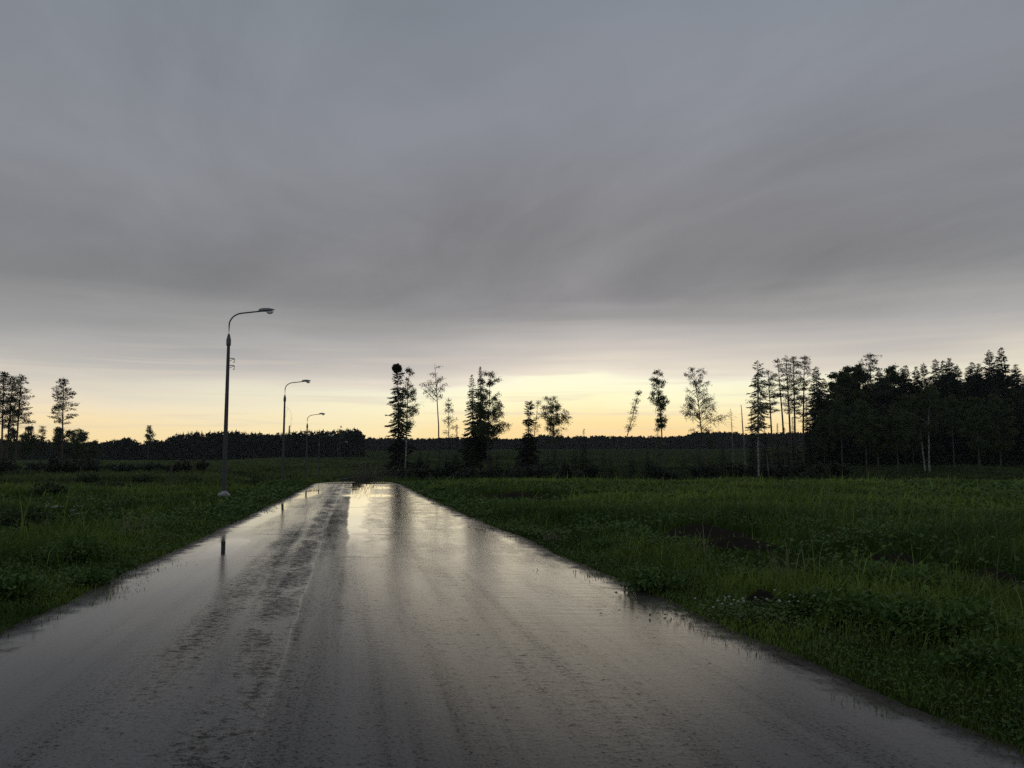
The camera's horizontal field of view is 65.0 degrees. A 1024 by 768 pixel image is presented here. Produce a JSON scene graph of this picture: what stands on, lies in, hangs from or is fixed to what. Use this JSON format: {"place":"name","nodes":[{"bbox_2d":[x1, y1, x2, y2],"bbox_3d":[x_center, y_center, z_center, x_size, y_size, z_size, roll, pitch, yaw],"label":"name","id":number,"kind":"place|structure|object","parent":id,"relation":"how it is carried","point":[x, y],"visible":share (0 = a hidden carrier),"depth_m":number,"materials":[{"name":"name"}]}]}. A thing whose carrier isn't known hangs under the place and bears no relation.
{"place":"outdoors","nodes":[
{"label":"outdoors","id":0,"kind":"place"},
{"bbox_2d":[0,482,1023,767],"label":"road","id":1,"kind":"structure","parent":0,"point":[358,624],"depth_m":6.10,"materials":[{"name":"grey asphalt"}]},
{"bbox_2d":[0,446,1023,762],"bbox_3d":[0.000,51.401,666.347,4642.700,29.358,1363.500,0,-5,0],"label":"ground","id":2,"kind":"structure","parent":0,"point":[432,454],"depth_m":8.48,"materials":[{"name":"green plant"}]},
{"bbox_2d":[0,371,22,460],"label":"pine tree","id":3,"kind":"object","parent":2,"relation":"on","point":[4,374],"visible":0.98,"depth_m":135.29,"materials":[{"name":"green plant"}]},
{"bbox_2d":[3,427,20,458],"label":"birch tree","id":4,"kind":"object","parent":2,"relation":"on","point":[12,435],"visible":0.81,"depth_m":288.78,"materials":[{"name":"green plant"}]},
{"bbox_2d":[0,375,27,462],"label":"pine tree","id":5,"kind":"object","parent":2,"relation":"on","point":[15,386],"visible":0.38,"depth_m":137.94,"materials":[{"name":"green plant"}]},
{"bbox_2d":[2,374,35,462],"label":"pine tree","id":6,"kind":"object","parent":2,"relation":"on","point":[18,382],"visible":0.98,"depth_m":135.83,"materials":[{"name":"green plant"}]},
{"bbox_2d":[0,503,58,528],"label":"shrub","id":7,"kind":"object","parent":2,"relation":"on","point":[10,521],"visible":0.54,"depth_m":22.62,"materials":[{"name":"green plant"}]},
{"bbox_2d":[18,424,40,461],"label":"birch tree","id":8,"kind":"object","parent":2,"relation":"on","point":[27,438],"visible":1,"depth_m":295.06,"materials":[{"name":"green plant"}]},
{"bbox_2d":[0,560,60,602],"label":"weed plant","id":9,"kind":"object","parent":2,"relation":"on","point":[13,586],"visible":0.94,"depth_m":9.24,"materials":[{"name":"green plant"}]},
{"bbox_2d":[5,533,66,568],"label":"weed plant","id":10,"kind":"object","parent":2,"relation":"on","point":[22,555],"visible":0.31,"depth_m":13.04,"materials":[{"name":"green plant"}]},
{"bbox_2d":[34,426,49,461],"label":"pine tree","id":11,"kind":"object","parent":2,"relation":"on","point":[41,437],"visible":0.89,"depth_m":300.82,"materials":[{"name":"green plant"}]},
{"bbox_2d":[29,480,68,496],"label":"shrub","id":12,"kind":"object","parent":2,"relation":"on","point":[58,487],"visible":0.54,"depth_m":37.77,"materials":[{"name":"green plant"}]},
{"bbox_2d":[38,455,62,473],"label":"scrub bush","id":13,"kind":"object","parent":2,"relation":"on","point":[52,462],"visible":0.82,"depth_m":111.39,"materials":[{"name":"green plant"}]},
{"bbox_2d":[50,426,69,458],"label":"birch tree","id":14,"kind":"object","parent":2,"relation":"on","point":[55,447],"visible":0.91,"depth_m":288.58,"materials":[{"name":"green plant"}]},
{"bbox_2d":[48,377,78,464],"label":"pine tree","id":15,"kind":"object","parent":2,"relation":"on","point":[61,406],"visible":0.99,"depth_m":138.01,"materials":[{"name":"green plant"}]},
{"bbox_2d":[63,429,74,459],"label":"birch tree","id":16,"kind":"object","parent":2,"relation":"on","point":[67,445],"visible":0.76,"depth_m":295.15,"materials":[{"name":"green plant"}]},
{"bbox_2d":[72,428,85,460],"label":"birch tree","id":17,"kind":"object","parent":2,"relation":"on","point":[78,446],"visible":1,"depth_m":288.85,"materials":[{"name":"green plant"}]},
{"bbox_2d":[39,526,123,564],"bbox_3d":[-6.934,2.627,12.935,0.986,0.677,1.140,0,-5,0],"label":"weed plant","id":18,"kind":"object","parent":2,"relation":"on","point":[72,549],"visible":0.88,"depth_m":12.90,"materials":[{"name":"green plant"}]},
{"bbox_2d":[68,469,103,483],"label":"shrub","id":19,"kind":"object","parent":2,"relation":"on","point":[90,477],"visible":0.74,"depth_m":74.06,"materials":[{"name":"green plant"}]},
{"bbox_2d":[55,561,129,587],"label":"weed plant","id":20,"kind":"object","parent":2,"relation":"on","point":[97,578],"visible":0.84,"depth_m":10.34,"materials":[{"name":"green plant"}]},
{"bbox_2d":[127,472,158,483],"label":"shrub","id":21,"kind":"object","parent":2,"relation":"on","point":[138,478],"visible":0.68,"depth_m":74.17,"materials":[{"name":"green plant"}]},
{"bbox_2d":[0,427,365,459],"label":"wood","id":22,"kind":"object","parent":2,"relation":"on","point":[196,445],"visible":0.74,"depth_m":550.21,"materials":[{"name":"green plant"}]},
{"bbox_2d":[217,308,274,496],"bbox_3d":[-11.260,0.996,34.064,2.145,8.591,0.348,0,-5,-3],"label":"street lamp","id":23,"kind":"object","parent":2,"relation":"on","point":[225,434],"visible":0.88,"depth_m":33.99,"materials":[{"name":"metal"}]},
{"bbox_2d":[281,380,310,479],"bbox_3d":[-16.112,3.941,59.946,2.011,8.591,0.270,0,-5,-3],"label":"street lamp","id":24,"kind":"object","parent":2,"relation":"on","point":[283,448],"visible":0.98,"depth_m":59.86,"materials":[{"name":"metal"}]},
{"bbox_2d":[332,452,406,481],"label":"bush","id":25,"kind":"object","parent":2,"relation":"on","point":[378,473],"visible":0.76,"depth_m":66.40,"materials":[{"name":"green plant"}]},
{"bbox_2d":[382,363,415,476],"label":"spruce tree","id":26,"kind":"object","parent":2,"relation":"on","point":[396,455],"visible":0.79,"depth_m":157.43,"materials":[{"name":"green plant"}]},
{"bbox_2d":[394,367,419,469],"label":"birch tree","id":27,"kind":"object","parent":2,"relation":"on","point":[407,425],"visible":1,"depth_m":154.75,"materials":[{"name":"green plant"}]},
{"bbox_2d":[412,461,431,478],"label":"thicket bush","id":28,"kind":"object","parent":2,"relation":"on","point":[423,472],"visible":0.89,"depth_m":141.57,"materials":[{"name":"green plant"}]},
{"bbox_2d":[419,365,449,464],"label":"birch tree","id":29,"kind":"object","parent":2,"relation":"on","point":[429,383],"visible":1,"depth_m":158.42,"materials":[{"name":"grey plant"}]},
{"bbox_2d":[440,399,458,461],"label":"birch tree","id":30,"kind":"object","parent":2,"relation":"on","point":[448,416],"visible":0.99,"depth_m":160.18,"materials":[{"name":"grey plant"}]},
{"bbox_2d":[457,375,489,475],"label":"spruce tree","id":31,"kind":"object","parent":2,"relation":"on","point":[471,446],"visible":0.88,"depth_m":157.32,"materials":[{"name":"green plant"}]},
{"bbox_2d":[469,366,491,468],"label":"spruce tree","id":32,"kind":"object","parent":2,"relation":"on","point":[480,389],"visible":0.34,"depth_m":159.62,"materials":[{"name":"green plant"}]},
{"bbox_2d":[468,369,510,469],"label":"birch tree","id":33,"kind":"object","parent":2,"relation":"on","point":[481,411],"visible":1,"depth_m":155.37,"materials":[{"name":"green plant"}]},
{"bbox_2d":[0,448,1023,486],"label":"field grass","id":34,"kind":"structure","parent":2,"relation":"on","point":[213,472],"depth_m":171.69,"materials":[{"name":"green plant"}]},
{"bbox_2d":[485,492,553,499],"bbox_3d":[0.175,4.592,32.952,3.600,0.360,2.400,0,-5,0],"label":"soil mound","id":35,"kind":"object","parent":2,"relation":"on","point":[513,495],"visible":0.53,"depth_m":32.37,"materials":[{"name":"brown soil"}]},
{"bbox_2d":[513,400,541,468],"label":"spruce tree","id":36,"kind":"object","parent":2,"relation":"on","point":[526,455],"visible":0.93,"depth_m":157.23,"materials":[{"name":"green plant"}]},
{"bbox_2d":[536,396,572,465],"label":"birch tree","id":37,"kind":"object","parent":2,"relation":"on","point":[552,421],"visible":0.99,"depth_m":155.20,"materials":[{"name":"green plant"}]},
{"bbox_2d":[578,430,591,476],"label":"spruce tree","id":38,"kind":"object","parent":2,"relation":"on","point":[582,461],"visible":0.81,"depth_m":154.18,"materials":[{"name":"green plant"}]},
{"bbox_2d":[360,431,811,450],"bbox_3d":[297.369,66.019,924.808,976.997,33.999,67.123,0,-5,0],"label":"distant wood","id":39,"kind":"object","parent":2,"relation":"on","point":[694,441],"visible":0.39,"depth_m":899.22,"materials":[{"name":"green plant"}]},
{"bbox_2d":[561,508,617,524],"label":"weed plant","id":40,"kind":"object","parent":2,"relation":"on","point":[580,519],"visible":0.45,"depth_m":18.83,"materials":[{"name":"green plant"}]},
{"bbox_2d":[588,534,640,550],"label":"weed plant","id":41,"kind":"object","parent":2,"relation":"on","point":[604,545],"visible":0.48,"depth_m":13.91,"materials":[{"name":"green plant"}]},
{"bbox_2d":[620,389,641,475],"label":"birch tree","id":42,"kind":"object","parent":2,"relation":"on","point":[638,393],"visible":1,"depth_m":157.78,"materials":[{"name":"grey plant"}]},
{"bbox_2d":[613,558,691,593],"bbox_3d":[1.790,2.423,9.996,0.938,0.477,1.155,-2,-6,21],"label":"weed plant","id":43,"kind":"object","parent":2,"relation":"on","point":[645,581],"visible":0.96,"depth_m":9.93,"materials":[{"name":"green plant"}]},
{"bbox_2d":[644,461,661,479],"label":"thicket bush","id":44,"kind":"object","parent":2,"relation":"on","point":[651,469],"visible":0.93,"depth_m":145.38,"materials":[{"name":"green plant"}]},
{"bbox_2d":[647,369,669,468],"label":"aspen tree","id":45,"kind":"object","parent":2,"relation":"on","point":[657,401],"visible":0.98,"depth_m":157.99,"materials":[{"name":"green plant"}]},
{"bbox_2d":[652,524,758,539],"bbox_3d":[3.849,2.988,16.119,2.400,0.360,1.400,0,-5,0],"label":"soil mound","id":46,"kind":"object","parent":2,"relation":"on","point":[716,532],"visible":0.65,"depth_m":15.79,"materials":[{"name":"brown soil"}]},
{"bbox_2d":[679,367,736,467],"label":"birch tree","id":47,"kind":"object","parent":2,"relation":"on","point":[691,405],"visible":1,"depth_m":168.14,"materials":[{"name":"green plant"}]},
{"bbox_2d":[600,589,850,627],"bbox_3d":[2.357,2.291,8.295,2.924,0.243,1.488,0,-5,0],"label":"clover patch","id":48,"kind":"object","parent":2,"relation":"on","point":[774,602],"visible":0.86,"depth_m":8.26,"materials":[{"name":"green plant"}]},
{"bbox_2d":[694,536,779,550],"bbox_3d":[3.910,2.796,14.037,1.600,0.258,1.000,0,-5,0],"label":"soil mound","id":49,"kind":"object","parent":2,"relation":"on","point":[741,542],"visible":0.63,"depth_m":13.81,"materials":[{"name":"brown soil"}]},
{"bbox_2d":[745,408,759,467],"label":"spruce tree","id":50,"kind":"object","parent":2,"relation":"on","point":[751,458],"visible":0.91,"depth_m":173.45,"materials":[{"name":"green plant"}]},
{"bbox_2d":[745,360,771,464],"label":"spruce tree","id":51,"kind":"object","parent":2,"relation":"on","point":[760,414],"visible":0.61,"depth_m":176.12,"materials":[{"name":"green plant"}]},
{"bbox_2d":[745,369,772,477],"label":"birch tree","id":52,"kind":"object","parent":2,"relation":"on","point":[762,410],"visible":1,"depth_m":149.68,"materials":[{"name":"green plant"}]},
{"bbox_2d":[744,589,781,605],"bbox_3d":[2.800,2.396,8.940,0.480,0.219,0.320,0,-5,0],"label":"soil mound","id":53,"kind":"object","parent":2,"relation":"on","point":[759,594],"visible":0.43,"depth_m":8.87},
{"bbox_2d":[756,369,783,467],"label":"pine tree","id":54,"kind":"object","parent":2,"relation":"on","point":[770,403],"visible":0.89,"depth_m":177.84,"materials":[{"name":"green plant"}]},
{"bbox_2d":[769,358,792,465],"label":"pine tree","id":55,"kind":"object","parent":2,"relation":"on","point":[779,380],"visible":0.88,"depth_m":178.00,"materials":[{"name":"green plant"}]},
{"bbox_2d":[765,539,805,588],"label":"grass tuft","id":56,"kind":"object","parent":2,"relation":"on","point":[787,563],"visible":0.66,"depth_m":9.81,"materials":[{"name":"plant"}]},
{"bbox_2d":[778,355,801,467],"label":"pine tree","id":57,"kind":"object","parent":2,"relation":"on","point":[789,381],"visible":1,"depth_m":176.18,"materials":[{"name":"green plant"}]},
{"bbox_2d":[783,357,806,464],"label":"pine tree","id":58,"kind":"object","parent":2,"relation":"on","point":[793,361],"visible":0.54,"depth_m":180.91,"materials":[{"name":"green plant"}]},
{"bbox_2d":[785,355,820,465],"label":"pine tree","id":59,"kind":"object","parent":2,"relation":"on","point":[804,384],"visible":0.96,"depth_m":177.99,"materials":[{"name":"green plant"}]},
{"bbox_2d":[764,582,842,615],"bbox_3d":[3.115,2.260,8.364,0.836,0.383,0.755,0,-5,0],"label":"weed plant","id":60,"kind":"object","parent":2,"relation":"on","point":[804,596],"visible":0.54,"depth_m":8.37,"materials":[{"name":"green plant"}]},
{"bbox_2d":[798,403,817,468],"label":"spruce tree","id":61,"kind":"object","parent":2,"relation":"on","point":[809,455],"visible":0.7,"depth_m":183.21,"materials":[{"name":"green plant"}]},
{"bbox_2d":[799,367,834,462],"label":"spruce tree","id":62,"kind":"object","parent":2,"relation":"on","point":[820,400],"visible":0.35,"depth_m":212.74,"materials":[{"name":"green plant"}]},
{"bbox_2d":[808,408,837,463],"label":"leafy tree","id":63,"kind":"object","parent":2,"relation":"on","point":[821,444],"visible":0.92,"depth_m":204.01,"materials":[{"name":"green plant"}]},
{"bbox_2d":[815,371,847,407],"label":"leafy tree","id":64,"kind":"object","parent":2,"relation":"on","point":[831,384],"visible":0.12,"depth_m":223.94,"materials":[{"name":"green plant"}]},
{"bbox_2d":[825,393,859,466],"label":"birch tree","id":65,"kind":"object","parent":2,"relation":"on","point":[839,407],"visible":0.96,"depth_m":187.53,"materials":[{"name":"green plant"}]},
{"bbox_2d":[832,415,854,465],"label":"spruce tree","id":66,"kind":"object","parent":2,"relation":"on","point":[845,451],"visible":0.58,"depth_m":203.32,"materials":[{"name":"green plant"}]},
{"bbox_2d":[802,578,892,624],"bbox_3d":[3.346,2.176,8.068,0.873,0.514,0.980,0,-5,0],"label":"weed plant","id":67,"kind":"object","parent":2,"relation":"on","point":[824,594],"visible":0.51,"depth_m":7.92,"materials":[{"name":"green plant"}]},
{"bbox_2d":[806,552,889,590],"bbox_3d":[4.068,2.304,9.646,1.044,0.521,1.133,5,-7,-42],"label":"weed plant","id":68,"kind":"object","parent":2,"relation":"on","point":[855,568],"visible":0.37,"depth_m":9.60,"materials":[{"name":"green plant"}]},
{"bbox_2d":[823,365,878,439],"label":"leafy tree","id":69,"kind":"object","parent":2,"relation":"on","point":[849,375],"visible":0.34,"depth_m":214.68,"materials":[{"name":"green plant"}]},
{"bbox_2d":[847,399,880,476],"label":"birch tree","id":70,"kind":"object","parent":2,"relation":"on","point":[861,440],"visible":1,"depth_m":149.30,"materials":[{"name":"green plant"}]},
{"bbox_2d":[846,353,890,413],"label":"pine tree","id":71,"kind":"object","parent":2,"relation":"on","point":[879,392],"visible":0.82,"depth_m":213.52,"materials":[{"name":"green plant"}]},
{"bbox_2d":[865,408,893,474],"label":"birch tree","id":72,"kind":"object","parent":2,"relation":"on","point":[883,441],"visible":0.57,"depth_m":151.03,"materials":[{"name":"green plant"}]},
{"bbox_2d":[867,553,920,568],"bbox_3d":[5.586,2.635,11.826,1.100,0.273,0.800,0,-5,0],"label":"soil mound","id":73,"kind":"object","parent":2,"relation":"on","point":[876,557],"visible":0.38,"depth_m":11.71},
{"bbox_2d":[878,404,912,474],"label":"birch tree","id":74,"kind":"object","parent":2,"relation":"on","point":[896,424],"visible":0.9,"depth_m":151.31,"materials":[{"name":"green plant"}]},
{"bbox_2d":[832,574,963,636],"bbox_3d":[3.602,2.101,7.551,1.212,0.583,1.098,0,-5,0],"label":"weed plant","id":75,"kind":"object","parent":2,"relation":"on","point":[894,608],"visible":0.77,"depth_m":7.39,"materials":[{"name":"green plant"}]},
{"bbox_2d":[881,363,918,394],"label":"leafy tree","id":76,"kind":"object","parent":2,"relation":"on","point":[891,372],"visible":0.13,"depth_m":222.93,"materials":[{"name":"green plant"}]},
{"bbox_2d":[887,394,916,464],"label":"leafy tree","id":77,"kind":"object","parent":2,"relation":"on","point":[901,398],"visible":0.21,"depth_m":203.61,"materials":[{"name":"green plant"}]},
{"bbox_2d":[895,368,915,460],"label":"spruce tree","id":78,"kind":"object","parent":2,"relation":"on","point":[902,383],"visible":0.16,"depth_m":216.28,"materials":[{"name":"green plant"}]},
{"bbox_2d":[898,394,927,464],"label":"leafy tree","id":79,"kind":"object","parent":2,"relation":"on","point":[918,448],"visible":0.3,"depth_m":200.57,"materials":[{"name":"green plant"}]},
{"bbox_2d":[867,553,968,596],"bbox_3d":[4.466,2.198,8.877,1.047,0.619,0.865,-1,-5,13],"label":"weed plant","id":80,"kind":"object","parent":2,"relation":"on","point":[924,573],"visible":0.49,"depth_m":8.88,"materials":[{"name":"green plant"}]},
{"bbox_2d":[901,396,938,471],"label":"birch tree","id":81,"kind":"object","parent":2,"relation":"on","point":[912,405],"visible":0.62,"depth_m":167.74,"materials":[{"name":"green plant"}]},
{"bbox_2d":[906,366,934,461],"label":"spruce tree","id":82,"kind":"object","parent":2,"relation":"on","point":[914,385],"visible":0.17,"depth_m":213.79,"materials":[{"name":"green plant"}]},
{"bbox_2d":[902,385,950,472],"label":"birch tree","id":83,"kind":"object","parent":2,"relation":"on","point":[931,393],"visible":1,"depth_m":164.87,"materials":[{"name":"green plant"}]},
{"bbox_2d":[915,394,943,465],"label":"spruce tree","id":84,"kind":"object","parent":2,"relation":"on","point":[936,461],"visible":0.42,"depth_m":199.09,"materials":[{"name":"green plant"}]},
{"bbox_2d":[935,361,951,427],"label":"spruce tree","id":85,"kind":"object","parent":2,"relation":"on","point":[945,381],"visible":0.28,"depth_m":216.36,"materials":[{"name":"green plant"}]},
{"bbox_2d":[883,584,1017,644],"bbox_3d":[3.883,2.085,7.123,0.958,0.480,1.098,-4,-7,39],"label":"weed plant","id":86,"kind":"object","parent":2,"relation":"on","point":[969,601],"visible":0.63,"depth_m":7.02,"materials":[{"name":"green plant"}]},
{"bbox_2d":[937,394,966,467],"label":"birch tree","id":87,"kind":"object","parent":2,"relation":"on","point":[953,403],"visible":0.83,"depth_m":189.22,"materials":[{"name":"green plant"}]},
{"bbox_2d":[943,399,967,465],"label":"spruce tree","id":88,"kind":"object","parent":2,"relation":"on","point":[957,446],"visible":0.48,"depth_m":202.06,"materials":[{"name":"green plant"}]},
{"bbox_2d":[947,365,976,459],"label":"spruce tree","id":89,"kind":"object","parent":2,"relation":"on","point":[957,394],"visible":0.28,"depth_m":213.48,"materials":[{"name":"green plant"}]},
{"bbox_2d":[961,367,975,455],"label":"spruce tree","id":90,"kind":"object","parent":2,"relation":"on","point":[966,387],"visible":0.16,"depth_m":218.73,"materials":[{"name":"green plant"}]},
{"bbox_2d":[915,628,1023,689],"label":"weed plant","id":91,"kind":"object","parent":2,"relation":"on","point":[975,652],"visible":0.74,"depth_m":5.94,"materials":[{"name":"green plant"}]},
{"bbox_2d":[959,396,993,476],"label":"birch tree","id":92,"kind":"object","parent":2,"relation":"on","point":[978,418],"visible":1,"depth_m":149.29,"materials":[{"name":"green plant"}]},
{"bbox_2d":[961,403,991,463],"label":"leafy tree","id":93,"kind":"object","parent":2,"relation":"on","point":[973,452],"visible":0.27,"depth_m":199.79,"materials":[{"name":"green plant"}]},
{"bbox_2d":[969,363,988,436],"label":"spruce tree","id":94,"kind":"object","parent":2,"relation":"on","point":[980,380],"visible":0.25,"depth_m":216.27,"materials":[{"name":"green plant"}]},
{"bbox_2d":[981,350,994,394],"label":"spruce tree","id":95,"kind":"object","parent":2,"relation":"on","point":[991,355],"visible":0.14,"depth_m":221.82,"materials":[{"name":"green plant"}]},
{"bbox_2d":[966,567,1023,588],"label":"soil mound","id":96,"kind":"object","parent":2,"relation":"on","point":[991,571],"visible":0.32,"depth_m":9.84,"materials":[{"name":"brown soil"}]},
{"bbox_2d":[982,360,1017,460],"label":"spruce tree","id":97,"kind":"object","parent":2,"relation":"on","point":[995,382],"visible":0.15,"depth_m":213.52,"materials":[{"name":"green plant"}]},
{"bbox_2d":[981,393,1020,475],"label":"birch tree","id":98,"kind":"object","parent":2,"relation":"on","point":[995,435],"visible":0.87,"depth_m":150.43,"materials":[{"name":"green plant"}]},
{"bbox_2d":[986,386,1015,465],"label":"spruce tree","id":99,"kind":"object","parent":2,"relation":"on","point":[1004,454],"visible":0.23,"depth_m":201.78,"materials":[{"name":"green plant"}]},
{"bbox_2d":[992,398,1023,460],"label":"leafy tree","id":100,"kind":"object","parent":2,"relation":"on","point":[1006,401],"visible":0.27,"depth_m":206.00,"materials":[{"name":"green plant"}]},
{"bbox_2d":[995,347,1022,440],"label":"spruce tree","id":101,"kind":"object","parent":2,"relation":"on","point":[1001,358],"visible":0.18,"depth_m":218.97,"materials":[{"name":"green plant"}]},
{"bbox_2d":[1008,388,1023,465],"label":"spruce tree","id":102,"kind":"object","parent":2,"relation":"on","point":[1017,448],"visible":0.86,"depth_m":203.87,"materials":[{"name":"green plant"}]},
{"bbox_2d":[1010,364,1023,395],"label":"spruce tree","id":103,"kind":"object","parent":2,"relation":"on","point":[1016,384],"visible":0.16,"depth_m":223.98,"materials":[{"name":"green plant"}]},
{"bbox_2d":[0,0,1023,443],"label":"sky","id":104,"kind":"structure","parent":0,"point":[574,201],"materials":[{"name":"grey"}]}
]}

